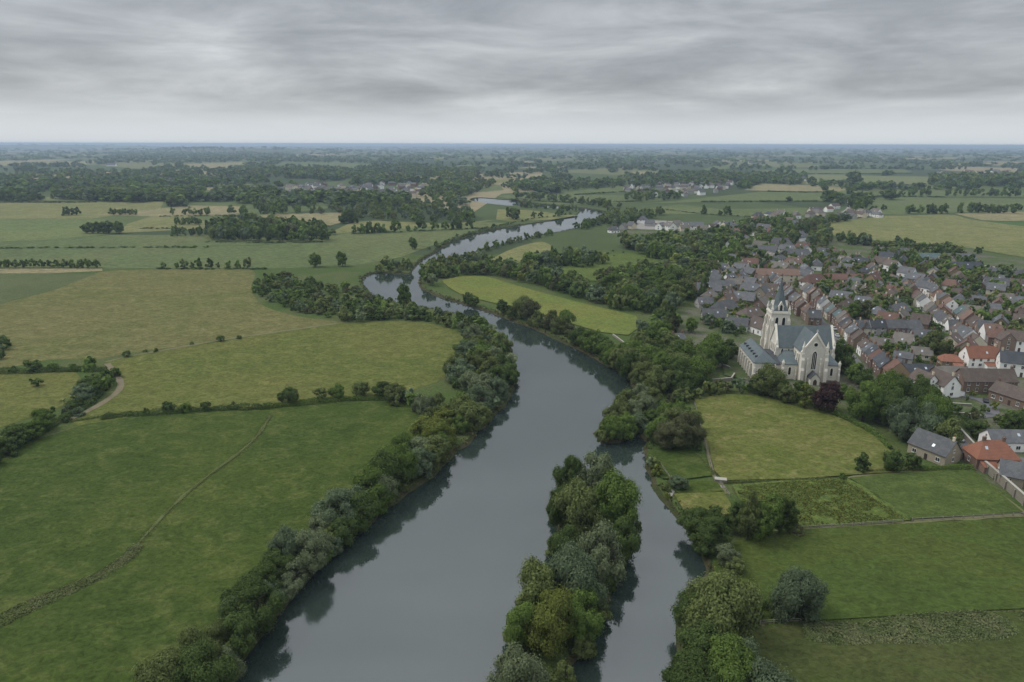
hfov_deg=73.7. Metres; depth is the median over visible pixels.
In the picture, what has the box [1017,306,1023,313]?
house
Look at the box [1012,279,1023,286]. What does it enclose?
house
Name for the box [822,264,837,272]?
house
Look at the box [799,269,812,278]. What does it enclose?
house
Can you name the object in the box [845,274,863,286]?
house
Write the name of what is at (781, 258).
house
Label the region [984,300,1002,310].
house
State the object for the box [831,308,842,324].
house
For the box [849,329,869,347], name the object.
house
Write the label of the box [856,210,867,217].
house
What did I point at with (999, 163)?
field
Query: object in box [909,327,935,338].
house
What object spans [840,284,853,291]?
house
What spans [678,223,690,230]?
house
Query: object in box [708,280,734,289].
house
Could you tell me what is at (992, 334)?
house
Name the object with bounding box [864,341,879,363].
house
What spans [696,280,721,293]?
house
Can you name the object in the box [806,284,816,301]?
house
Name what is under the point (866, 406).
tree
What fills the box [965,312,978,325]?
house
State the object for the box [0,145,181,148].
hill
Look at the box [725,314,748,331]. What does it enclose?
house
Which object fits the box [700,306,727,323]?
house
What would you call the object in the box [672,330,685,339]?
house
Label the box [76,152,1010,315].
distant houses
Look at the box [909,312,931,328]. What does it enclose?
house
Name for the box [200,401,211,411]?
bush
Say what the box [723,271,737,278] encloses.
house
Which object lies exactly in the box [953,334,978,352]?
house
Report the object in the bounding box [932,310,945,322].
house
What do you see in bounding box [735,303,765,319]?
house
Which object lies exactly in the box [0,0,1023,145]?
sky
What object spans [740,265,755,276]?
house
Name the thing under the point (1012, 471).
house
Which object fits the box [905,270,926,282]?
house
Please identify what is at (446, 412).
willow tree
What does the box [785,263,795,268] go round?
house
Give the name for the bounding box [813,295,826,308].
house
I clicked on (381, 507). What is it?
bush
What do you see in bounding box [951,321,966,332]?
house
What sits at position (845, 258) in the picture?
house
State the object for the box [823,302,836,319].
house
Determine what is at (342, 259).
tree
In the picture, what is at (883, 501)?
hedge
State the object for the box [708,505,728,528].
tree
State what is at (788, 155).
field
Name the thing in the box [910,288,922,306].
house
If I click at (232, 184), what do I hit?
field
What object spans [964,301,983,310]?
house
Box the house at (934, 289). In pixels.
[928,285,939,299]
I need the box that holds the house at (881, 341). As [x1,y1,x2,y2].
[869,335,893,350]
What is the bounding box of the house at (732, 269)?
[721,264,736,275]
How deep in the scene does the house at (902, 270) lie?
523.20 m
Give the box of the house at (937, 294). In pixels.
[933,290,949,301]
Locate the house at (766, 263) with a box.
[763,259,774,267]
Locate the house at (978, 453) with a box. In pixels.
[961,435,1021,472]
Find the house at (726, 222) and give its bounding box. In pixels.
[719,220,734,227]
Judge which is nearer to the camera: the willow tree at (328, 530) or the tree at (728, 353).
the willow tree at (328, 530)
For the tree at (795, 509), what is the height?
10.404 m
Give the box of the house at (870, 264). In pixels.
[867,261,878,266]
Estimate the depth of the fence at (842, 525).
186.03 m
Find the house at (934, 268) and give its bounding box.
[927,266,938,273]
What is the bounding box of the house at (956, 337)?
[942,329,963,346]
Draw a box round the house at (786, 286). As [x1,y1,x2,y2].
[783,282,790,290]
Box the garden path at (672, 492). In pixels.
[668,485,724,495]
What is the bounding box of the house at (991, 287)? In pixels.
[985,282,1006,293]
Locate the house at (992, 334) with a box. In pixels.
[986,325,1014,345]
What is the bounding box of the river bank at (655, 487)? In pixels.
[238,197,712,661]
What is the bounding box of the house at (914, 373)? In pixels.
[908,367,938,385]
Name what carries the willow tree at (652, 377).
on the ground at (598, 238)
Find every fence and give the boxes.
[694,402,713,470]
[760,618,807,624]
[804,519,903,528]
[912,512,1023,520]
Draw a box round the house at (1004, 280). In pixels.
[982,274,1009,287]
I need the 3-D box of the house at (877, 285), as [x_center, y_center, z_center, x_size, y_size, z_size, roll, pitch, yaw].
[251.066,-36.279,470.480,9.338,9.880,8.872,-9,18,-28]
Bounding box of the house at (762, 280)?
[756,276,767,285]
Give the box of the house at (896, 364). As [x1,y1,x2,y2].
[882,355,910,377]
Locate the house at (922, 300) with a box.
[915,291,930,308]
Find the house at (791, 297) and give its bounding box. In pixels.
[788,290,798,306]
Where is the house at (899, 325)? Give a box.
[885,316,907,332]
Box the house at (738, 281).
[725,276,744,290]
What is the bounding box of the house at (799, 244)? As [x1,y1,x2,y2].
[795,241,809,247]
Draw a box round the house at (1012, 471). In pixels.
[996,458,1023,488]
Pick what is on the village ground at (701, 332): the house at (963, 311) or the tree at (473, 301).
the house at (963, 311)
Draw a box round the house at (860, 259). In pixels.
[854,255,870,262]
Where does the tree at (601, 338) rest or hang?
on the ground at (598, 238)
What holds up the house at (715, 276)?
on the village ground at (701, 332)
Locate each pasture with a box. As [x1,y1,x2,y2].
[0,222,504,267]
[0,230,341,250]
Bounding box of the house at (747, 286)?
[739,280,759,291]
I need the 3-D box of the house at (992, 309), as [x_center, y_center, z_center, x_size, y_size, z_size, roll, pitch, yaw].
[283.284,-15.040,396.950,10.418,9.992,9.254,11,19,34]
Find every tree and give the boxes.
[0,426,28,448]
[4,423,22,436]
[16,419,45,440]
[29,407,50,421]
[35,413,53,430]
[69,382,95,400]
[75,377,96,385]
[85,380,106,394]
[90,221,100,232]
[95,221,106,232]
[100,220,114,232]
[112,220,123,232]
[129,642,204,681]
[160,401,177,411]
[164,624,222,674]
[169,632,239,681]
[203,618,231,644]
[215,575,287,636]
[216,571,264,607]
[216,644,248,681]
[217,591,237,618]
[218,604,258,656]
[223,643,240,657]
[246,562,282,590]
[255,579,285,604]
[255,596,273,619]
[257,547,299,578]
[266,524,303,555]
[277,386,298,402]
[277,558,310,588]
[280,580,301,603]
[292,527,332,573]
[306,486,357,525]
[308,252,321,265]
[308,510,338,533]
[312,387,326,400]
[322,526,341,547]
[323,549,333,560]
[327,383,344,397]
[334,490,376,533]
[335,251,346,265]
[338,212,348,222]
[343,208,353,222]
[346,507,371,535]
[349,464,396,505]
[350,483,369,495]
[351,381,371,395]
[363,448,412,490]
[370,381,390,395]
[372,472,399,505]
[377,431,412,451]
[383,383,405,401]
[384,441,419,482]
[395,282,411,305]
[402,436,430,450]
[407,414,430,436]
[408,237,417,248]
[411,393,424,412]
[412,446,435,478]
[417,395,435,415]
[419,414,456,443]
[420,443,441,468]
[423,406,436,418]
[425,435,451,459]
[431,392,445,406]
[433,407,454,426]
[435,401,457,415]
[436,431,451,450]
[442,354,462,375]
[445,357,475,382]
[449,390,475,407]
[450,414,469,433]
[451,393,476,420]
[452,399,487,431]
[453,339,469,353]
[455,339,478,357]
[458,369,477,392]
[462,292,472,304]
[463,323,484,339]
[465,383,496,410]
[467,349,482,367]
[467,372,496,391]
[468,295,479,305]
[471,335,488,343]
[472,343,494,355]
[473,339,490,351]
[474,350,491,367]
[477,402,493,421]
[478,353,501,373]
[484,639,552,681]
[485,345,501,359]
[485,365,508,383]
[489,331,513,349]
[490,375,509,400]
[495,353,512,364]
[496,299,508,312]
[497,365,519,384]
[501,361,516,377]
[502,600,543,649]
[507,305,515,317]
[511,295,527,317]
[514,553,567,607]
[517,584,578,661]
[520,298,542,320]
[527,309,545,327]
[535,249,550,265]
[541,313,556,329]
[545,482,571,527]
[545,537,610,610]
[546,523,579,557]
[547,310,557,319]
[550,315,568,334]
[552,454,586,487]
[552,475,605,536]
[555,308,577,327]
[563,322,574,336]
[564,585,605,643]
[568,325,584,344]
[575,446,614,502]
[575,518,628,589]
[576,329,595,349]
[583,334,598,353]
[592,466,642,534]
[595,339,613,361]
[596,332,614,351]
[599,415,626,439]
[600,269,616,286]
[600,272,620,289]
[602,266,614,273]
[602,346,615,364]
[602,399,631,422]
[608,347,623,370]
[609,514,641,560]
[613,388,640,408]
[614,341,625,347]
[615,349,636,379]
[616,412,638,440]
[617,266,626,274]
[619,284,636,305]
[620,396,645,421]
[622,347,639,359]
[624,268,637,277]
[625,340,642,350]
[627,266,641,276]
[628,353,653,379]
[628,362,651,384]
[629,330,658,346]
[630,271,647,283]
[631,382,650,395]
[631,411,648,432]
[633,350,650,365]
[636,393,657,413]
[638,277,652,287]
[638,345,655,359]
[641,325,657,339]
[641,364,670,392]
[643,329,657,341]
[643,408,660,425]
[643,414,667,441]
[645,268,659,281]
[645,288,661,296]
[646,351,657,360]
[647,284,665,302]
[647,387,664,402]
[649,308,669,317]
[649,350,670,366]
[650,264,663,275]
[650,420,686,449]
[651,363,670,373]
[652,330,679,346]
[653,276,671,290]
[654,336,664,346]
[655,343,666,349]
[656,319,672,331]
[657,369,681,392]
[657,402,673,420]
[657,404,691,423]
[658,245,677,259]
[659,646,725,681]
[660,280,673,291]
[660,348,674,355]
[660,353,693,379]
[661,260,675,269]
[662,290,681,309]
[665,306,678,325]
[666,264,681,275]
[666,269,686,280]
[666,280,683,292]
[666,474,688,489]
[667,283,687,302]
[667,339,693,352]
[668,587,699,629]
[670,351,690,361]
[670,365,695,394]
[670,411,706,446]
[672,245,689,255]
[674,341,697,355]
[674,400,691,410]
[674,615,734,674]
[676,256,691,267]
[676,505,709,537]
[677,339,697,348]
[678,278,698,298]
[681,565,765,640]
[686,317,698,332]
[686,409,704,426]
[687,257,700,269]
[687,368,699,386]
[687,532,717,555]
[688,245,699,257]
[688,356,717,384]
[690,273,708,282]
[690,350,710,362]
[690,514,732,546]
[691,352,714,375]
[694,341,717,366]
[695,261,711,274]
[698,630,770,681]
[699,332,729,356]
[701,340,729,365]
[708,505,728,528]
[714,542,742,567]
[715,345,730,363]
[723,338,738,358]
[723,556,746,576]
[727,499,746,532]
[736,490,761,538]
[736,636,782,673]
[740,653,798,681]
[746,374,763,394]
[750,497,775,540]
[751,361,787,398]
[765,492,784,535]
[767,565,833,625]
[775,495,794,533]
[776,384,798,402]
[784,498,799,530]
[793,379,811,397]
[797,382,815,407]
[807,380,844,411]
[835,337,856,364]
[837,356,855,374]
[840,383,847,398]
[841,302,861,318]
[843,362,864,381]
[843,380,883,421]
[853,368,873,386]
[854,452,871,471]
[872,367,901,393]
[878,385,913,425]
[881,375,919,405]
[882,450,905,471]
[886,395,923,440]
[893,372,906,379]
[903,376,932,407]
[904,399,945,439]
[904,452,922,469]
[914,385,952,410]
[915,372,931,385]
[916,391,955,424]
[918,329,955,355]
[933,415,963,445]
[965,419,986,438]
[991,309,1011,320]
[994,413,1011,428]
[1001,411,1023,428]
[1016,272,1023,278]
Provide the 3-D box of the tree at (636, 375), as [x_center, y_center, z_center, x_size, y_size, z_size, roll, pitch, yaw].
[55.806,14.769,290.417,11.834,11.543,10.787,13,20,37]
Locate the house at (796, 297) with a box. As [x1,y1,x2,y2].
[791,291,801,310]
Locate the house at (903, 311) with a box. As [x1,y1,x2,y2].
[896,306,909,319]
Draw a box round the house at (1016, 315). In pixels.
[1012,310,1023,318]
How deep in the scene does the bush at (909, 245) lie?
669.26 m
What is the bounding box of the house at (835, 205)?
[828,202,840,208]
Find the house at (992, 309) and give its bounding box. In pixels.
[989,308,1010,314]
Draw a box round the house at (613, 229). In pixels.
[607,224,619,232]
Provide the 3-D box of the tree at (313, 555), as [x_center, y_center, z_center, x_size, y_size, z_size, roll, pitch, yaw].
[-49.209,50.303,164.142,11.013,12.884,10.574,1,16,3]
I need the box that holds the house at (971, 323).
[969,314,983,327]
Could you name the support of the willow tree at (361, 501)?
on the meadow at (81, 501)
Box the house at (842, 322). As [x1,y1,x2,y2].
[838,315,859,333]
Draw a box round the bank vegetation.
[240,224,716,675]
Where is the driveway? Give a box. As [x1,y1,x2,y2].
[955,394,999,417]
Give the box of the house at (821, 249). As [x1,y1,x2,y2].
[817,247,830,251]
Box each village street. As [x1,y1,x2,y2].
[818,318,870,380]
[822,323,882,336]
[959,436,968,446]
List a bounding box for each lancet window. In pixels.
[787,367,791,374]
[829,368,833,376]
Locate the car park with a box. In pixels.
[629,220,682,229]
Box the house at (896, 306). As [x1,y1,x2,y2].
[887,301,911,312]
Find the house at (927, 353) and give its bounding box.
[909,346,933,360]
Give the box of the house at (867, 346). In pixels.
[860,339,874,359]
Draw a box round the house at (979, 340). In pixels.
[964,332,987,345]
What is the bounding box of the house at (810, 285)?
[802,281,813,297]
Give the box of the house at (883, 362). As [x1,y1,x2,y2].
[875,352,890,376]
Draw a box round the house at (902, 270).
[896,265,916,276]
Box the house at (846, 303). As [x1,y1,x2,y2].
[836,296,853,308]
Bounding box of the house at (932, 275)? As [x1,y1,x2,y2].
[928,270,938,279]
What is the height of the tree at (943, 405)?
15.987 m
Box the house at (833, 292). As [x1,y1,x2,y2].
[828,287,852,303]
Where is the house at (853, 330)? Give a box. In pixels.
[847,323,859,343]
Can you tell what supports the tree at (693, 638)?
on the meadow at (796, 652)
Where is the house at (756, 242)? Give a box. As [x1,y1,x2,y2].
[752,239,769,244]
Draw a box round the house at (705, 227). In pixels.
[697,225,708,229]
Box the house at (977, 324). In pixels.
[972,320,993,332]
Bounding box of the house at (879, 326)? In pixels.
[869,316,887,334]
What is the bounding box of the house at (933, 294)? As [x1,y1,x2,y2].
[931,289,943,300]
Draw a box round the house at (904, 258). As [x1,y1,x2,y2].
[900,255,907,266]
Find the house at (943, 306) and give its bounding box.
[938,301,951,314]
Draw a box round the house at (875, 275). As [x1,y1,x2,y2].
[864,270,881,279]
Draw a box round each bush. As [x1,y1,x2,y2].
[1,443,18,456]
[61,405,70,413]
[61,414,73,422]
[68,398,84,409]
[72,406,86,416]
[102,380,112,390]
[110,367,121,377]
[178,403,191,412]
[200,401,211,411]
[228,401,236,409]
[303,307,312,313]
[325,534,342,556]
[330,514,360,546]
[368,498,388,520]
[390,392,403,406]
[400,483,409,491]
[404,312,413,319]
[425,463,439,472]
[440,452,449,462]
[451,377,461,388]
[471,253,481,260]
[502,631,521,644]
[544,540,552,556]
[549,673,559,681]
[555,658,576,681]
[569,635,596,659]
[592,599,612,623]
[595,429,608,441]
[598,571,617,591]
[631,519,642,533]
[661,484,670,492]
[665,393,675,402]
[665,492,670,498]
[692,439,702,450]
[713,385,725,395]
[743,603,763,628]
[760,597,778,617]
[786,521,804,536]
[839,472,846,479]
[904,243,912,247]
[963,412,970,419]
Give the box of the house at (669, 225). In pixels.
[663,220,676,230]
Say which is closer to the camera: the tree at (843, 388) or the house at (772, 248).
the tree at (843, 388)
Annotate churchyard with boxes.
[723,353,847,390]
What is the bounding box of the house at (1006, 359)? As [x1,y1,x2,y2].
[996,347,1023,376]
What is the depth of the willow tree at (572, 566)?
145.68 m
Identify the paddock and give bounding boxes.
[647,451,711,477]
[667,480,723,492]
[674,492,730,517]
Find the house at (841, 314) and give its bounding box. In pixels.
[834,310,852,326]
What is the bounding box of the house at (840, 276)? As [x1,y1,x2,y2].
[823,271,862,282]
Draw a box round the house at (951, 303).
[942,294,958,312]
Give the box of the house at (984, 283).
[974,279,986,291]
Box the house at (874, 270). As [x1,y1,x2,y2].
[867,267,883,275]
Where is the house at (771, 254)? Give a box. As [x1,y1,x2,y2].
[762,249,774,260]
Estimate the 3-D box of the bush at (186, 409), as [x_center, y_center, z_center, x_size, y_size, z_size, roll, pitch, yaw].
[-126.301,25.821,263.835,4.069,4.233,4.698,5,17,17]
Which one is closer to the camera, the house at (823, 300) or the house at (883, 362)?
the house at (883, 362)
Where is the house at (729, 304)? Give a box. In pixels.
[709,297,739,314]
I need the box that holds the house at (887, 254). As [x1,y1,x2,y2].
[879,251,894,257]
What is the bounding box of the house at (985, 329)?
[979,321,1002,340]
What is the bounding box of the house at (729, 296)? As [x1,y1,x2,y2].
[716,290,739,303]
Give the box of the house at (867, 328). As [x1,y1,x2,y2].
[858,317,874,335]
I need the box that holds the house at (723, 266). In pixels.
[714,260,729,271]
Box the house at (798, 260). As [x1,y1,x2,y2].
[784,256,802,264]
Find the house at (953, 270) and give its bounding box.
[947,266,958,275]
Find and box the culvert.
[714,477,726,483]
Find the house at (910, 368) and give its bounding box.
[902,361,933,372]
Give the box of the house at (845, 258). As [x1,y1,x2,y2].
[841,255,854,262]
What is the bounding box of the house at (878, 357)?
[871,351,892,372]
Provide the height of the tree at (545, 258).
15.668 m
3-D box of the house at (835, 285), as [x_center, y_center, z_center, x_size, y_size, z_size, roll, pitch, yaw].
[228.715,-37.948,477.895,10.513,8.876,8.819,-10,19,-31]
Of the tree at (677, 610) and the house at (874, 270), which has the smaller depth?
the tree at (677, 610)
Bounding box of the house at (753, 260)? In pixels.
[741,256,759,267]
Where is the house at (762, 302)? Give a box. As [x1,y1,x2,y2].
[752,296,770,311]
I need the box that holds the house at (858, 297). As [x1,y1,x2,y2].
[853,293,873,308]
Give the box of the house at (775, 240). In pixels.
[770,236,792,246]
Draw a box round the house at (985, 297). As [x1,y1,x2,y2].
[972,294,987,301]
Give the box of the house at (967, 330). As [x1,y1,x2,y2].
[958,323,977,338]
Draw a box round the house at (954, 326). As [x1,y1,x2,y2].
[949,318,963,333]
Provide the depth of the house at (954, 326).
367.67 m
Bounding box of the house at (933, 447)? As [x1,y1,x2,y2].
[907,427,963,465]
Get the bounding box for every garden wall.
[612,334,623,341]
[712,373,734,381]
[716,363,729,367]
[952,402,971,405]
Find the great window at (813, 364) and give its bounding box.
[810,351,817,369]
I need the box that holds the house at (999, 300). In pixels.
[992,295,1005,308]
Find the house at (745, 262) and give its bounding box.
[736,260,750,265]
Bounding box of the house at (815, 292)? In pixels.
[810,287,825,301]
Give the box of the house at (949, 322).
[943,316,963,332]
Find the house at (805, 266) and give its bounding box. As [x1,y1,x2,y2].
[800,263,813,271]
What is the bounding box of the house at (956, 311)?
[952,302,965,318]
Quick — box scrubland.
[562,253,660,280]
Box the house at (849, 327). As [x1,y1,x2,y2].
[844,319,856,341]
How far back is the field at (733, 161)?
4401.91 m
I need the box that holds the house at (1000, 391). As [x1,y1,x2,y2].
[988,377,1023,408]
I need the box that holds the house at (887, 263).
[882,257,902,270]
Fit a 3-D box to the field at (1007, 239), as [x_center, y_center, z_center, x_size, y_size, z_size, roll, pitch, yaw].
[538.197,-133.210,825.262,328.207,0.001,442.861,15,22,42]
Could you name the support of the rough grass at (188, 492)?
on the meadow at (81, 501)
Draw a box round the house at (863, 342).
[856,335,870,355]
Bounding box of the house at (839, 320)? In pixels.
[836,313,848,330]
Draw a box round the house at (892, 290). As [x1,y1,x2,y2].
[887,286,899,296]
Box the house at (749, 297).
[729,288,756,306]
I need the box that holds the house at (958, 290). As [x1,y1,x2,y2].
[951,285,963,296]
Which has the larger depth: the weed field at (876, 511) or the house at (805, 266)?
the house at (805, 266)
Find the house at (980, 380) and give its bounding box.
[955,365,1019,393]
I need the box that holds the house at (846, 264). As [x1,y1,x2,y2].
[838,261,853,267]
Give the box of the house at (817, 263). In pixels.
[810,258,822,270]
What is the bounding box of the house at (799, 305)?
[794,299,806,315]
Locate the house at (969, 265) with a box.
[940,260,982,270]
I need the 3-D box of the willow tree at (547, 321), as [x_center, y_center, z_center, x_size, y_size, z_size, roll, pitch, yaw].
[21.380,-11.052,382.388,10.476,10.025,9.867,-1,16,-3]
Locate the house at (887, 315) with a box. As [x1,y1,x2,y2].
[876,310,900,318]
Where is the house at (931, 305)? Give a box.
[922,300,938,312]
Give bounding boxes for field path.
[104,323,335,361]
[138,417,269,543]
[695,403,727,493]
[761,608,1023,625]
[774,513,1023,530]
[1006,497,1023,513]
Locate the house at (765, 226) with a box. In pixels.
[756,222,771,229]
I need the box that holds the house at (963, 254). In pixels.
[945,251,976,260]
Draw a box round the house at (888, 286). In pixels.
[886,282,904,291]
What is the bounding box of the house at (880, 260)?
[871,254,890,266]
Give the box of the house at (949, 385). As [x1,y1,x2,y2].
[930,368,965,397]
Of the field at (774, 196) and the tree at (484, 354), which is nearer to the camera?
the tree at (484, 354)
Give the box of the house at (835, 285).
[830,281,844,289]
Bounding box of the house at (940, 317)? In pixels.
[936,312,947,323]
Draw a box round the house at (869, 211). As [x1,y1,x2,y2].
[863,209,871,215]
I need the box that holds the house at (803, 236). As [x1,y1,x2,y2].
[796,230,807,241]
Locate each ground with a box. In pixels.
[0,144,1023,681]
[607,217,1023,491]
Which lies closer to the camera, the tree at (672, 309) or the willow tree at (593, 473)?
the willow tree at (593, 473)
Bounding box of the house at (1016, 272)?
[1013,269,1023,274]
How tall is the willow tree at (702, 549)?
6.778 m
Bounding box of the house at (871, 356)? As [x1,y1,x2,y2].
[867,348,883,367]
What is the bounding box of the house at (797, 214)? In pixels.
[792,210,801,218]
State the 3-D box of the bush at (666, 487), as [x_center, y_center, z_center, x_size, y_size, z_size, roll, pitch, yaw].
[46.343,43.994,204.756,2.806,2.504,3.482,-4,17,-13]
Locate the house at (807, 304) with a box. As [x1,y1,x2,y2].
[800,300,809,317]
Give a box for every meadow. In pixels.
[0,268,342,367]
[0,370,80,426]
[0,401,420,681]
[68,321,464,426]
[443,276,638,334]
[695,394,896,479]
[712,518,1023,621]
[747,611,1023,681]
[850,469,1021,518]
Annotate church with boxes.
[737,274,840,384]
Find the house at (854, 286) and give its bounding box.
[851,281,866,292]
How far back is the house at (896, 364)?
294.39 m
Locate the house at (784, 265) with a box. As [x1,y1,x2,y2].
[771,260,789,268]
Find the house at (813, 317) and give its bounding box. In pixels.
[805,307,821,324]
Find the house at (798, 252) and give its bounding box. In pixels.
[780,247,811,256]
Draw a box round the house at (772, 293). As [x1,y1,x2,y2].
[761,287,776,300]
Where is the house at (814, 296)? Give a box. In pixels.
[811,290,821,306]
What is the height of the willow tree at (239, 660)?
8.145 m
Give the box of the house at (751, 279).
[739,274,757,282]
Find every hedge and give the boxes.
[0,365,107,373]
[2,375,109,448]
[69,413,112,421]
[100,402,263,419]
[263,394,403,409]
[695,452,716,474]
[724,476,847,483]
[741,385,893,449]
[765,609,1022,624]
[850,479,913,520]
[869,467,921,471]
[915,358,940,365]
[921,464,974,470]
[954,411,972,423]
[957,417,971,433]
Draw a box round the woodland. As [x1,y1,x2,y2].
[0,143,1023,475]
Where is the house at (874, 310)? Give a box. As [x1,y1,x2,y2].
[866,305,885,318]
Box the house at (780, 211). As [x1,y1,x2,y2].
[775,208,785,213]
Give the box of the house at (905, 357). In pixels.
[892,347,913,363]
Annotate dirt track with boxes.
[53,363,123,424]
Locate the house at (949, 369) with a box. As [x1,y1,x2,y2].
[930,363,967,378]
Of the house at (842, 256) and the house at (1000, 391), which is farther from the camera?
the house at (842, 256)
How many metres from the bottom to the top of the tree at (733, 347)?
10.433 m
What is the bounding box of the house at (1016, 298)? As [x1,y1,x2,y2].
[1011,294,1023,302]
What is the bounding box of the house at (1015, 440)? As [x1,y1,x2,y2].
[978,429,1023,451]
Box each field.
[0,161,103,165]
[0,201,163,218]
[0,219,111,240]
[0,269,101,272]
[0,274,94,302]
[3,197,69,200]
[42,154,104,155]
[96,205,239,215]
[118,216,206,232]
[155,183,262,186]
[184,162,244,167]
[188,204,262,213]
[258,213,341,224]
[276,162,366,167]
[335,220,490,232]
[451,164,508,166]
[478,185,503,191]
[486,179,508,182]
[492,242,550,262]
[496,209,576,220]
[499,194,677,203]
[562,185,632,194]
[622,171,673,176]
[637,205,808,215]
[642,192,835,203]
[695,160,768,161]
[701,165,750,169]
[733,478,909,526]
[745,184,845,190]
[747,155,809,156]
[760,169,911,173]
[800,175,955,187]
[801,161,872,163]
[816,215,1023,256]
[840,189,1023,196]
[859,197,1023,214]
[900,157,969,159]
[952,162,1016,164]
[957,212,1023,220]
[985,221,1023,225]
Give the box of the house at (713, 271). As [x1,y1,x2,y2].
[708,268,720,273]
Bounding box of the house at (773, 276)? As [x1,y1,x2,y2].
[769,272,779,279]
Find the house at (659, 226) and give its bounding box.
[655,222,664,229]
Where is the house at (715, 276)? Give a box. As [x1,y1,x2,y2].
[709,274,721,279]
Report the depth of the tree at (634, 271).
490.11 m
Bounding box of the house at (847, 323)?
[840,319,852,336]
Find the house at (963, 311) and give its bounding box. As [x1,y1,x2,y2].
[956,307,971,319]
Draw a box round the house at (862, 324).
[852,319,866,330]
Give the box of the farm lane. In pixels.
[848,467,970,477]
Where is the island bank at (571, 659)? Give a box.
[519,524,633,680]
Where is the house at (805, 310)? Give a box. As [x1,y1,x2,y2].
[802,302,814,320]
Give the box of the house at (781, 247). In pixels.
[778,242,795,252]
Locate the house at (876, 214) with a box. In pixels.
[870,210,883,217]
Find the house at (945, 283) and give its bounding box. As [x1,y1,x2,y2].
[940,279,959,291]
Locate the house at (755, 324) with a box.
[747,315,763,335]
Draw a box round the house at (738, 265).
[733,263,750,269]
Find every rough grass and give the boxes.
[0,543,144,627]
[133,415,271,547]
[801,608,1023,646]
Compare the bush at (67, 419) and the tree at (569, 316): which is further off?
the tree at (569, 316)
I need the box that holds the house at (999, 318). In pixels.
[992,312,1009,328]
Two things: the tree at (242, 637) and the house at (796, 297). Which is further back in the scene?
the house at (796, 297)
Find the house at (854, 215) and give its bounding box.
[845,212,857,218]
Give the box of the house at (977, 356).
[958,343,998,367]
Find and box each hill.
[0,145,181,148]
[42,148,413,153]
[428,146,652,146]
[804,145,992,146]
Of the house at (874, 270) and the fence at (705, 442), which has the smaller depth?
the fence at (705, 442)
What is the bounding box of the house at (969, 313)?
[959,307,973,324]
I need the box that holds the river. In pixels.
[236,198,706,681]
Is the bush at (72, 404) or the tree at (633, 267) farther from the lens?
the tree at (633, 267)
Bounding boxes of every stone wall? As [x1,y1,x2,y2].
[959,429,974,443]
[984,460,1023,505]
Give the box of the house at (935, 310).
[929,305,940,314]
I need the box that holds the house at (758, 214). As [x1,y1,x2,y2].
[751,211,764,217]
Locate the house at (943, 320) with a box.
[940,314,953,325]
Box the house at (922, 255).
[912,251,940,257]
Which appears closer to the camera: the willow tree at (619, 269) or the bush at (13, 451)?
the bush at (13, 451)
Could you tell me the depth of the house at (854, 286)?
469.10 m
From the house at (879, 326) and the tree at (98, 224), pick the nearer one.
the house at (879, 326)
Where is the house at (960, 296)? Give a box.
[952,291,965,300]
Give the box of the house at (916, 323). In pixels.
[905,317,923,332]
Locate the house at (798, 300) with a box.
[794,295,806,303]
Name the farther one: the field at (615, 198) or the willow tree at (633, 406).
the field at (615, 198)
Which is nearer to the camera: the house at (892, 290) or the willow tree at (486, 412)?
the willow tree at (486, 412)
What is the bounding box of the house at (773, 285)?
[762,280,778,292]
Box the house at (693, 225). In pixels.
[682,222,703,229]
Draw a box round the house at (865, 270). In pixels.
[858,265,869,274]
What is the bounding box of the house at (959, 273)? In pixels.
[952,269,966,283]
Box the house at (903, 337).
[893,329,914,349]
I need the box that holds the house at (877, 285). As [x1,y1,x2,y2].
[870,281,882,288]
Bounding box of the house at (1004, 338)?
[993,327,1016,350]
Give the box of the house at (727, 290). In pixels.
[720,284,733,294]
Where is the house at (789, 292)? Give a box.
[784,287,794,299]
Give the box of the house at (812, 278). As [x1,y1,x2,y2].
[798,273,825,287]
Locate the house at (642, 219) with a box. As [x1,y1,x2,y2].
[637,215,647,222]
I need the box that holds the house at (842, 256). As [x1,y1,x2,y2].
[837,254,851,259]
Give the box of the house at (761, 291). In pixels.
[754,284,770,298]
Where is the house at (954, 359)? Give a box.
[937,351,963,365]
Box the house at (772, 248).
[745,244,776,252]
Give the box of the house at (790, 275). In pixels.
[755,267,800,281]
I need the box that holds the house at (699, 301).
[694,294,713,307]
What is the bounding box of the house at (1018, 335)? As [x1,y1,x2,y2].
[1006,329,1023,351]
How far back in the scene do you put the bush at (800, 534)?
181.12 m
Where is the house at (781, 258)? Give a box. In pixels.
[773,254,786,261]
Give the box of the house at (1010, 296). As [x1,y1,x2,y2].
[995,290,1014,300]
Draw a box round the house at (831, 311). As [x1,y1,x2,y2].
[827,304,837,321]
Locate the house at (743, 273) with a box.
[736,268,748,277]
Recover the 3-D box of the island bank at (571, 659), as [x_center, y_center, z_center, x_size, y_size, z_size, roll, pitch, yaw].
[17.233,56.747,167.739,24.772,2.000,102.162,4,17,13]
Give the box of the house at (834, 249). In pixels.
[830,247,845,252]
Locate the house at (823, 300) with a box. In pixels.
[816,293,831,309]
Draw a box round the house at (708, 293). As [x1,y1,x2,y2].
[700,287,718,299]
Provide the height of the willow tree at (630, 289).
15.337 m
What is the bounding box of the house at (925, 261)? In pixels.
[917,258,928,271]
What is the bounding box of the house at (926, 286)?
[915,280,940,294]
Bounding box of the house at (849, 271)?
[845,266,856,273]
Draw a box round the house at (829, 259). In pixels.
[823,257,836,266]
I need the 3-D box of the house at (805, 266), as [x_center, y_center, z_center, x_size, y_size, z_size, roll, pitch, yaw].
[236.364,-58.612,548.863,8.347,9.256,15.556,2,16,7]
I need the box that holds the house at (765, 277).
[754,272,769,281]

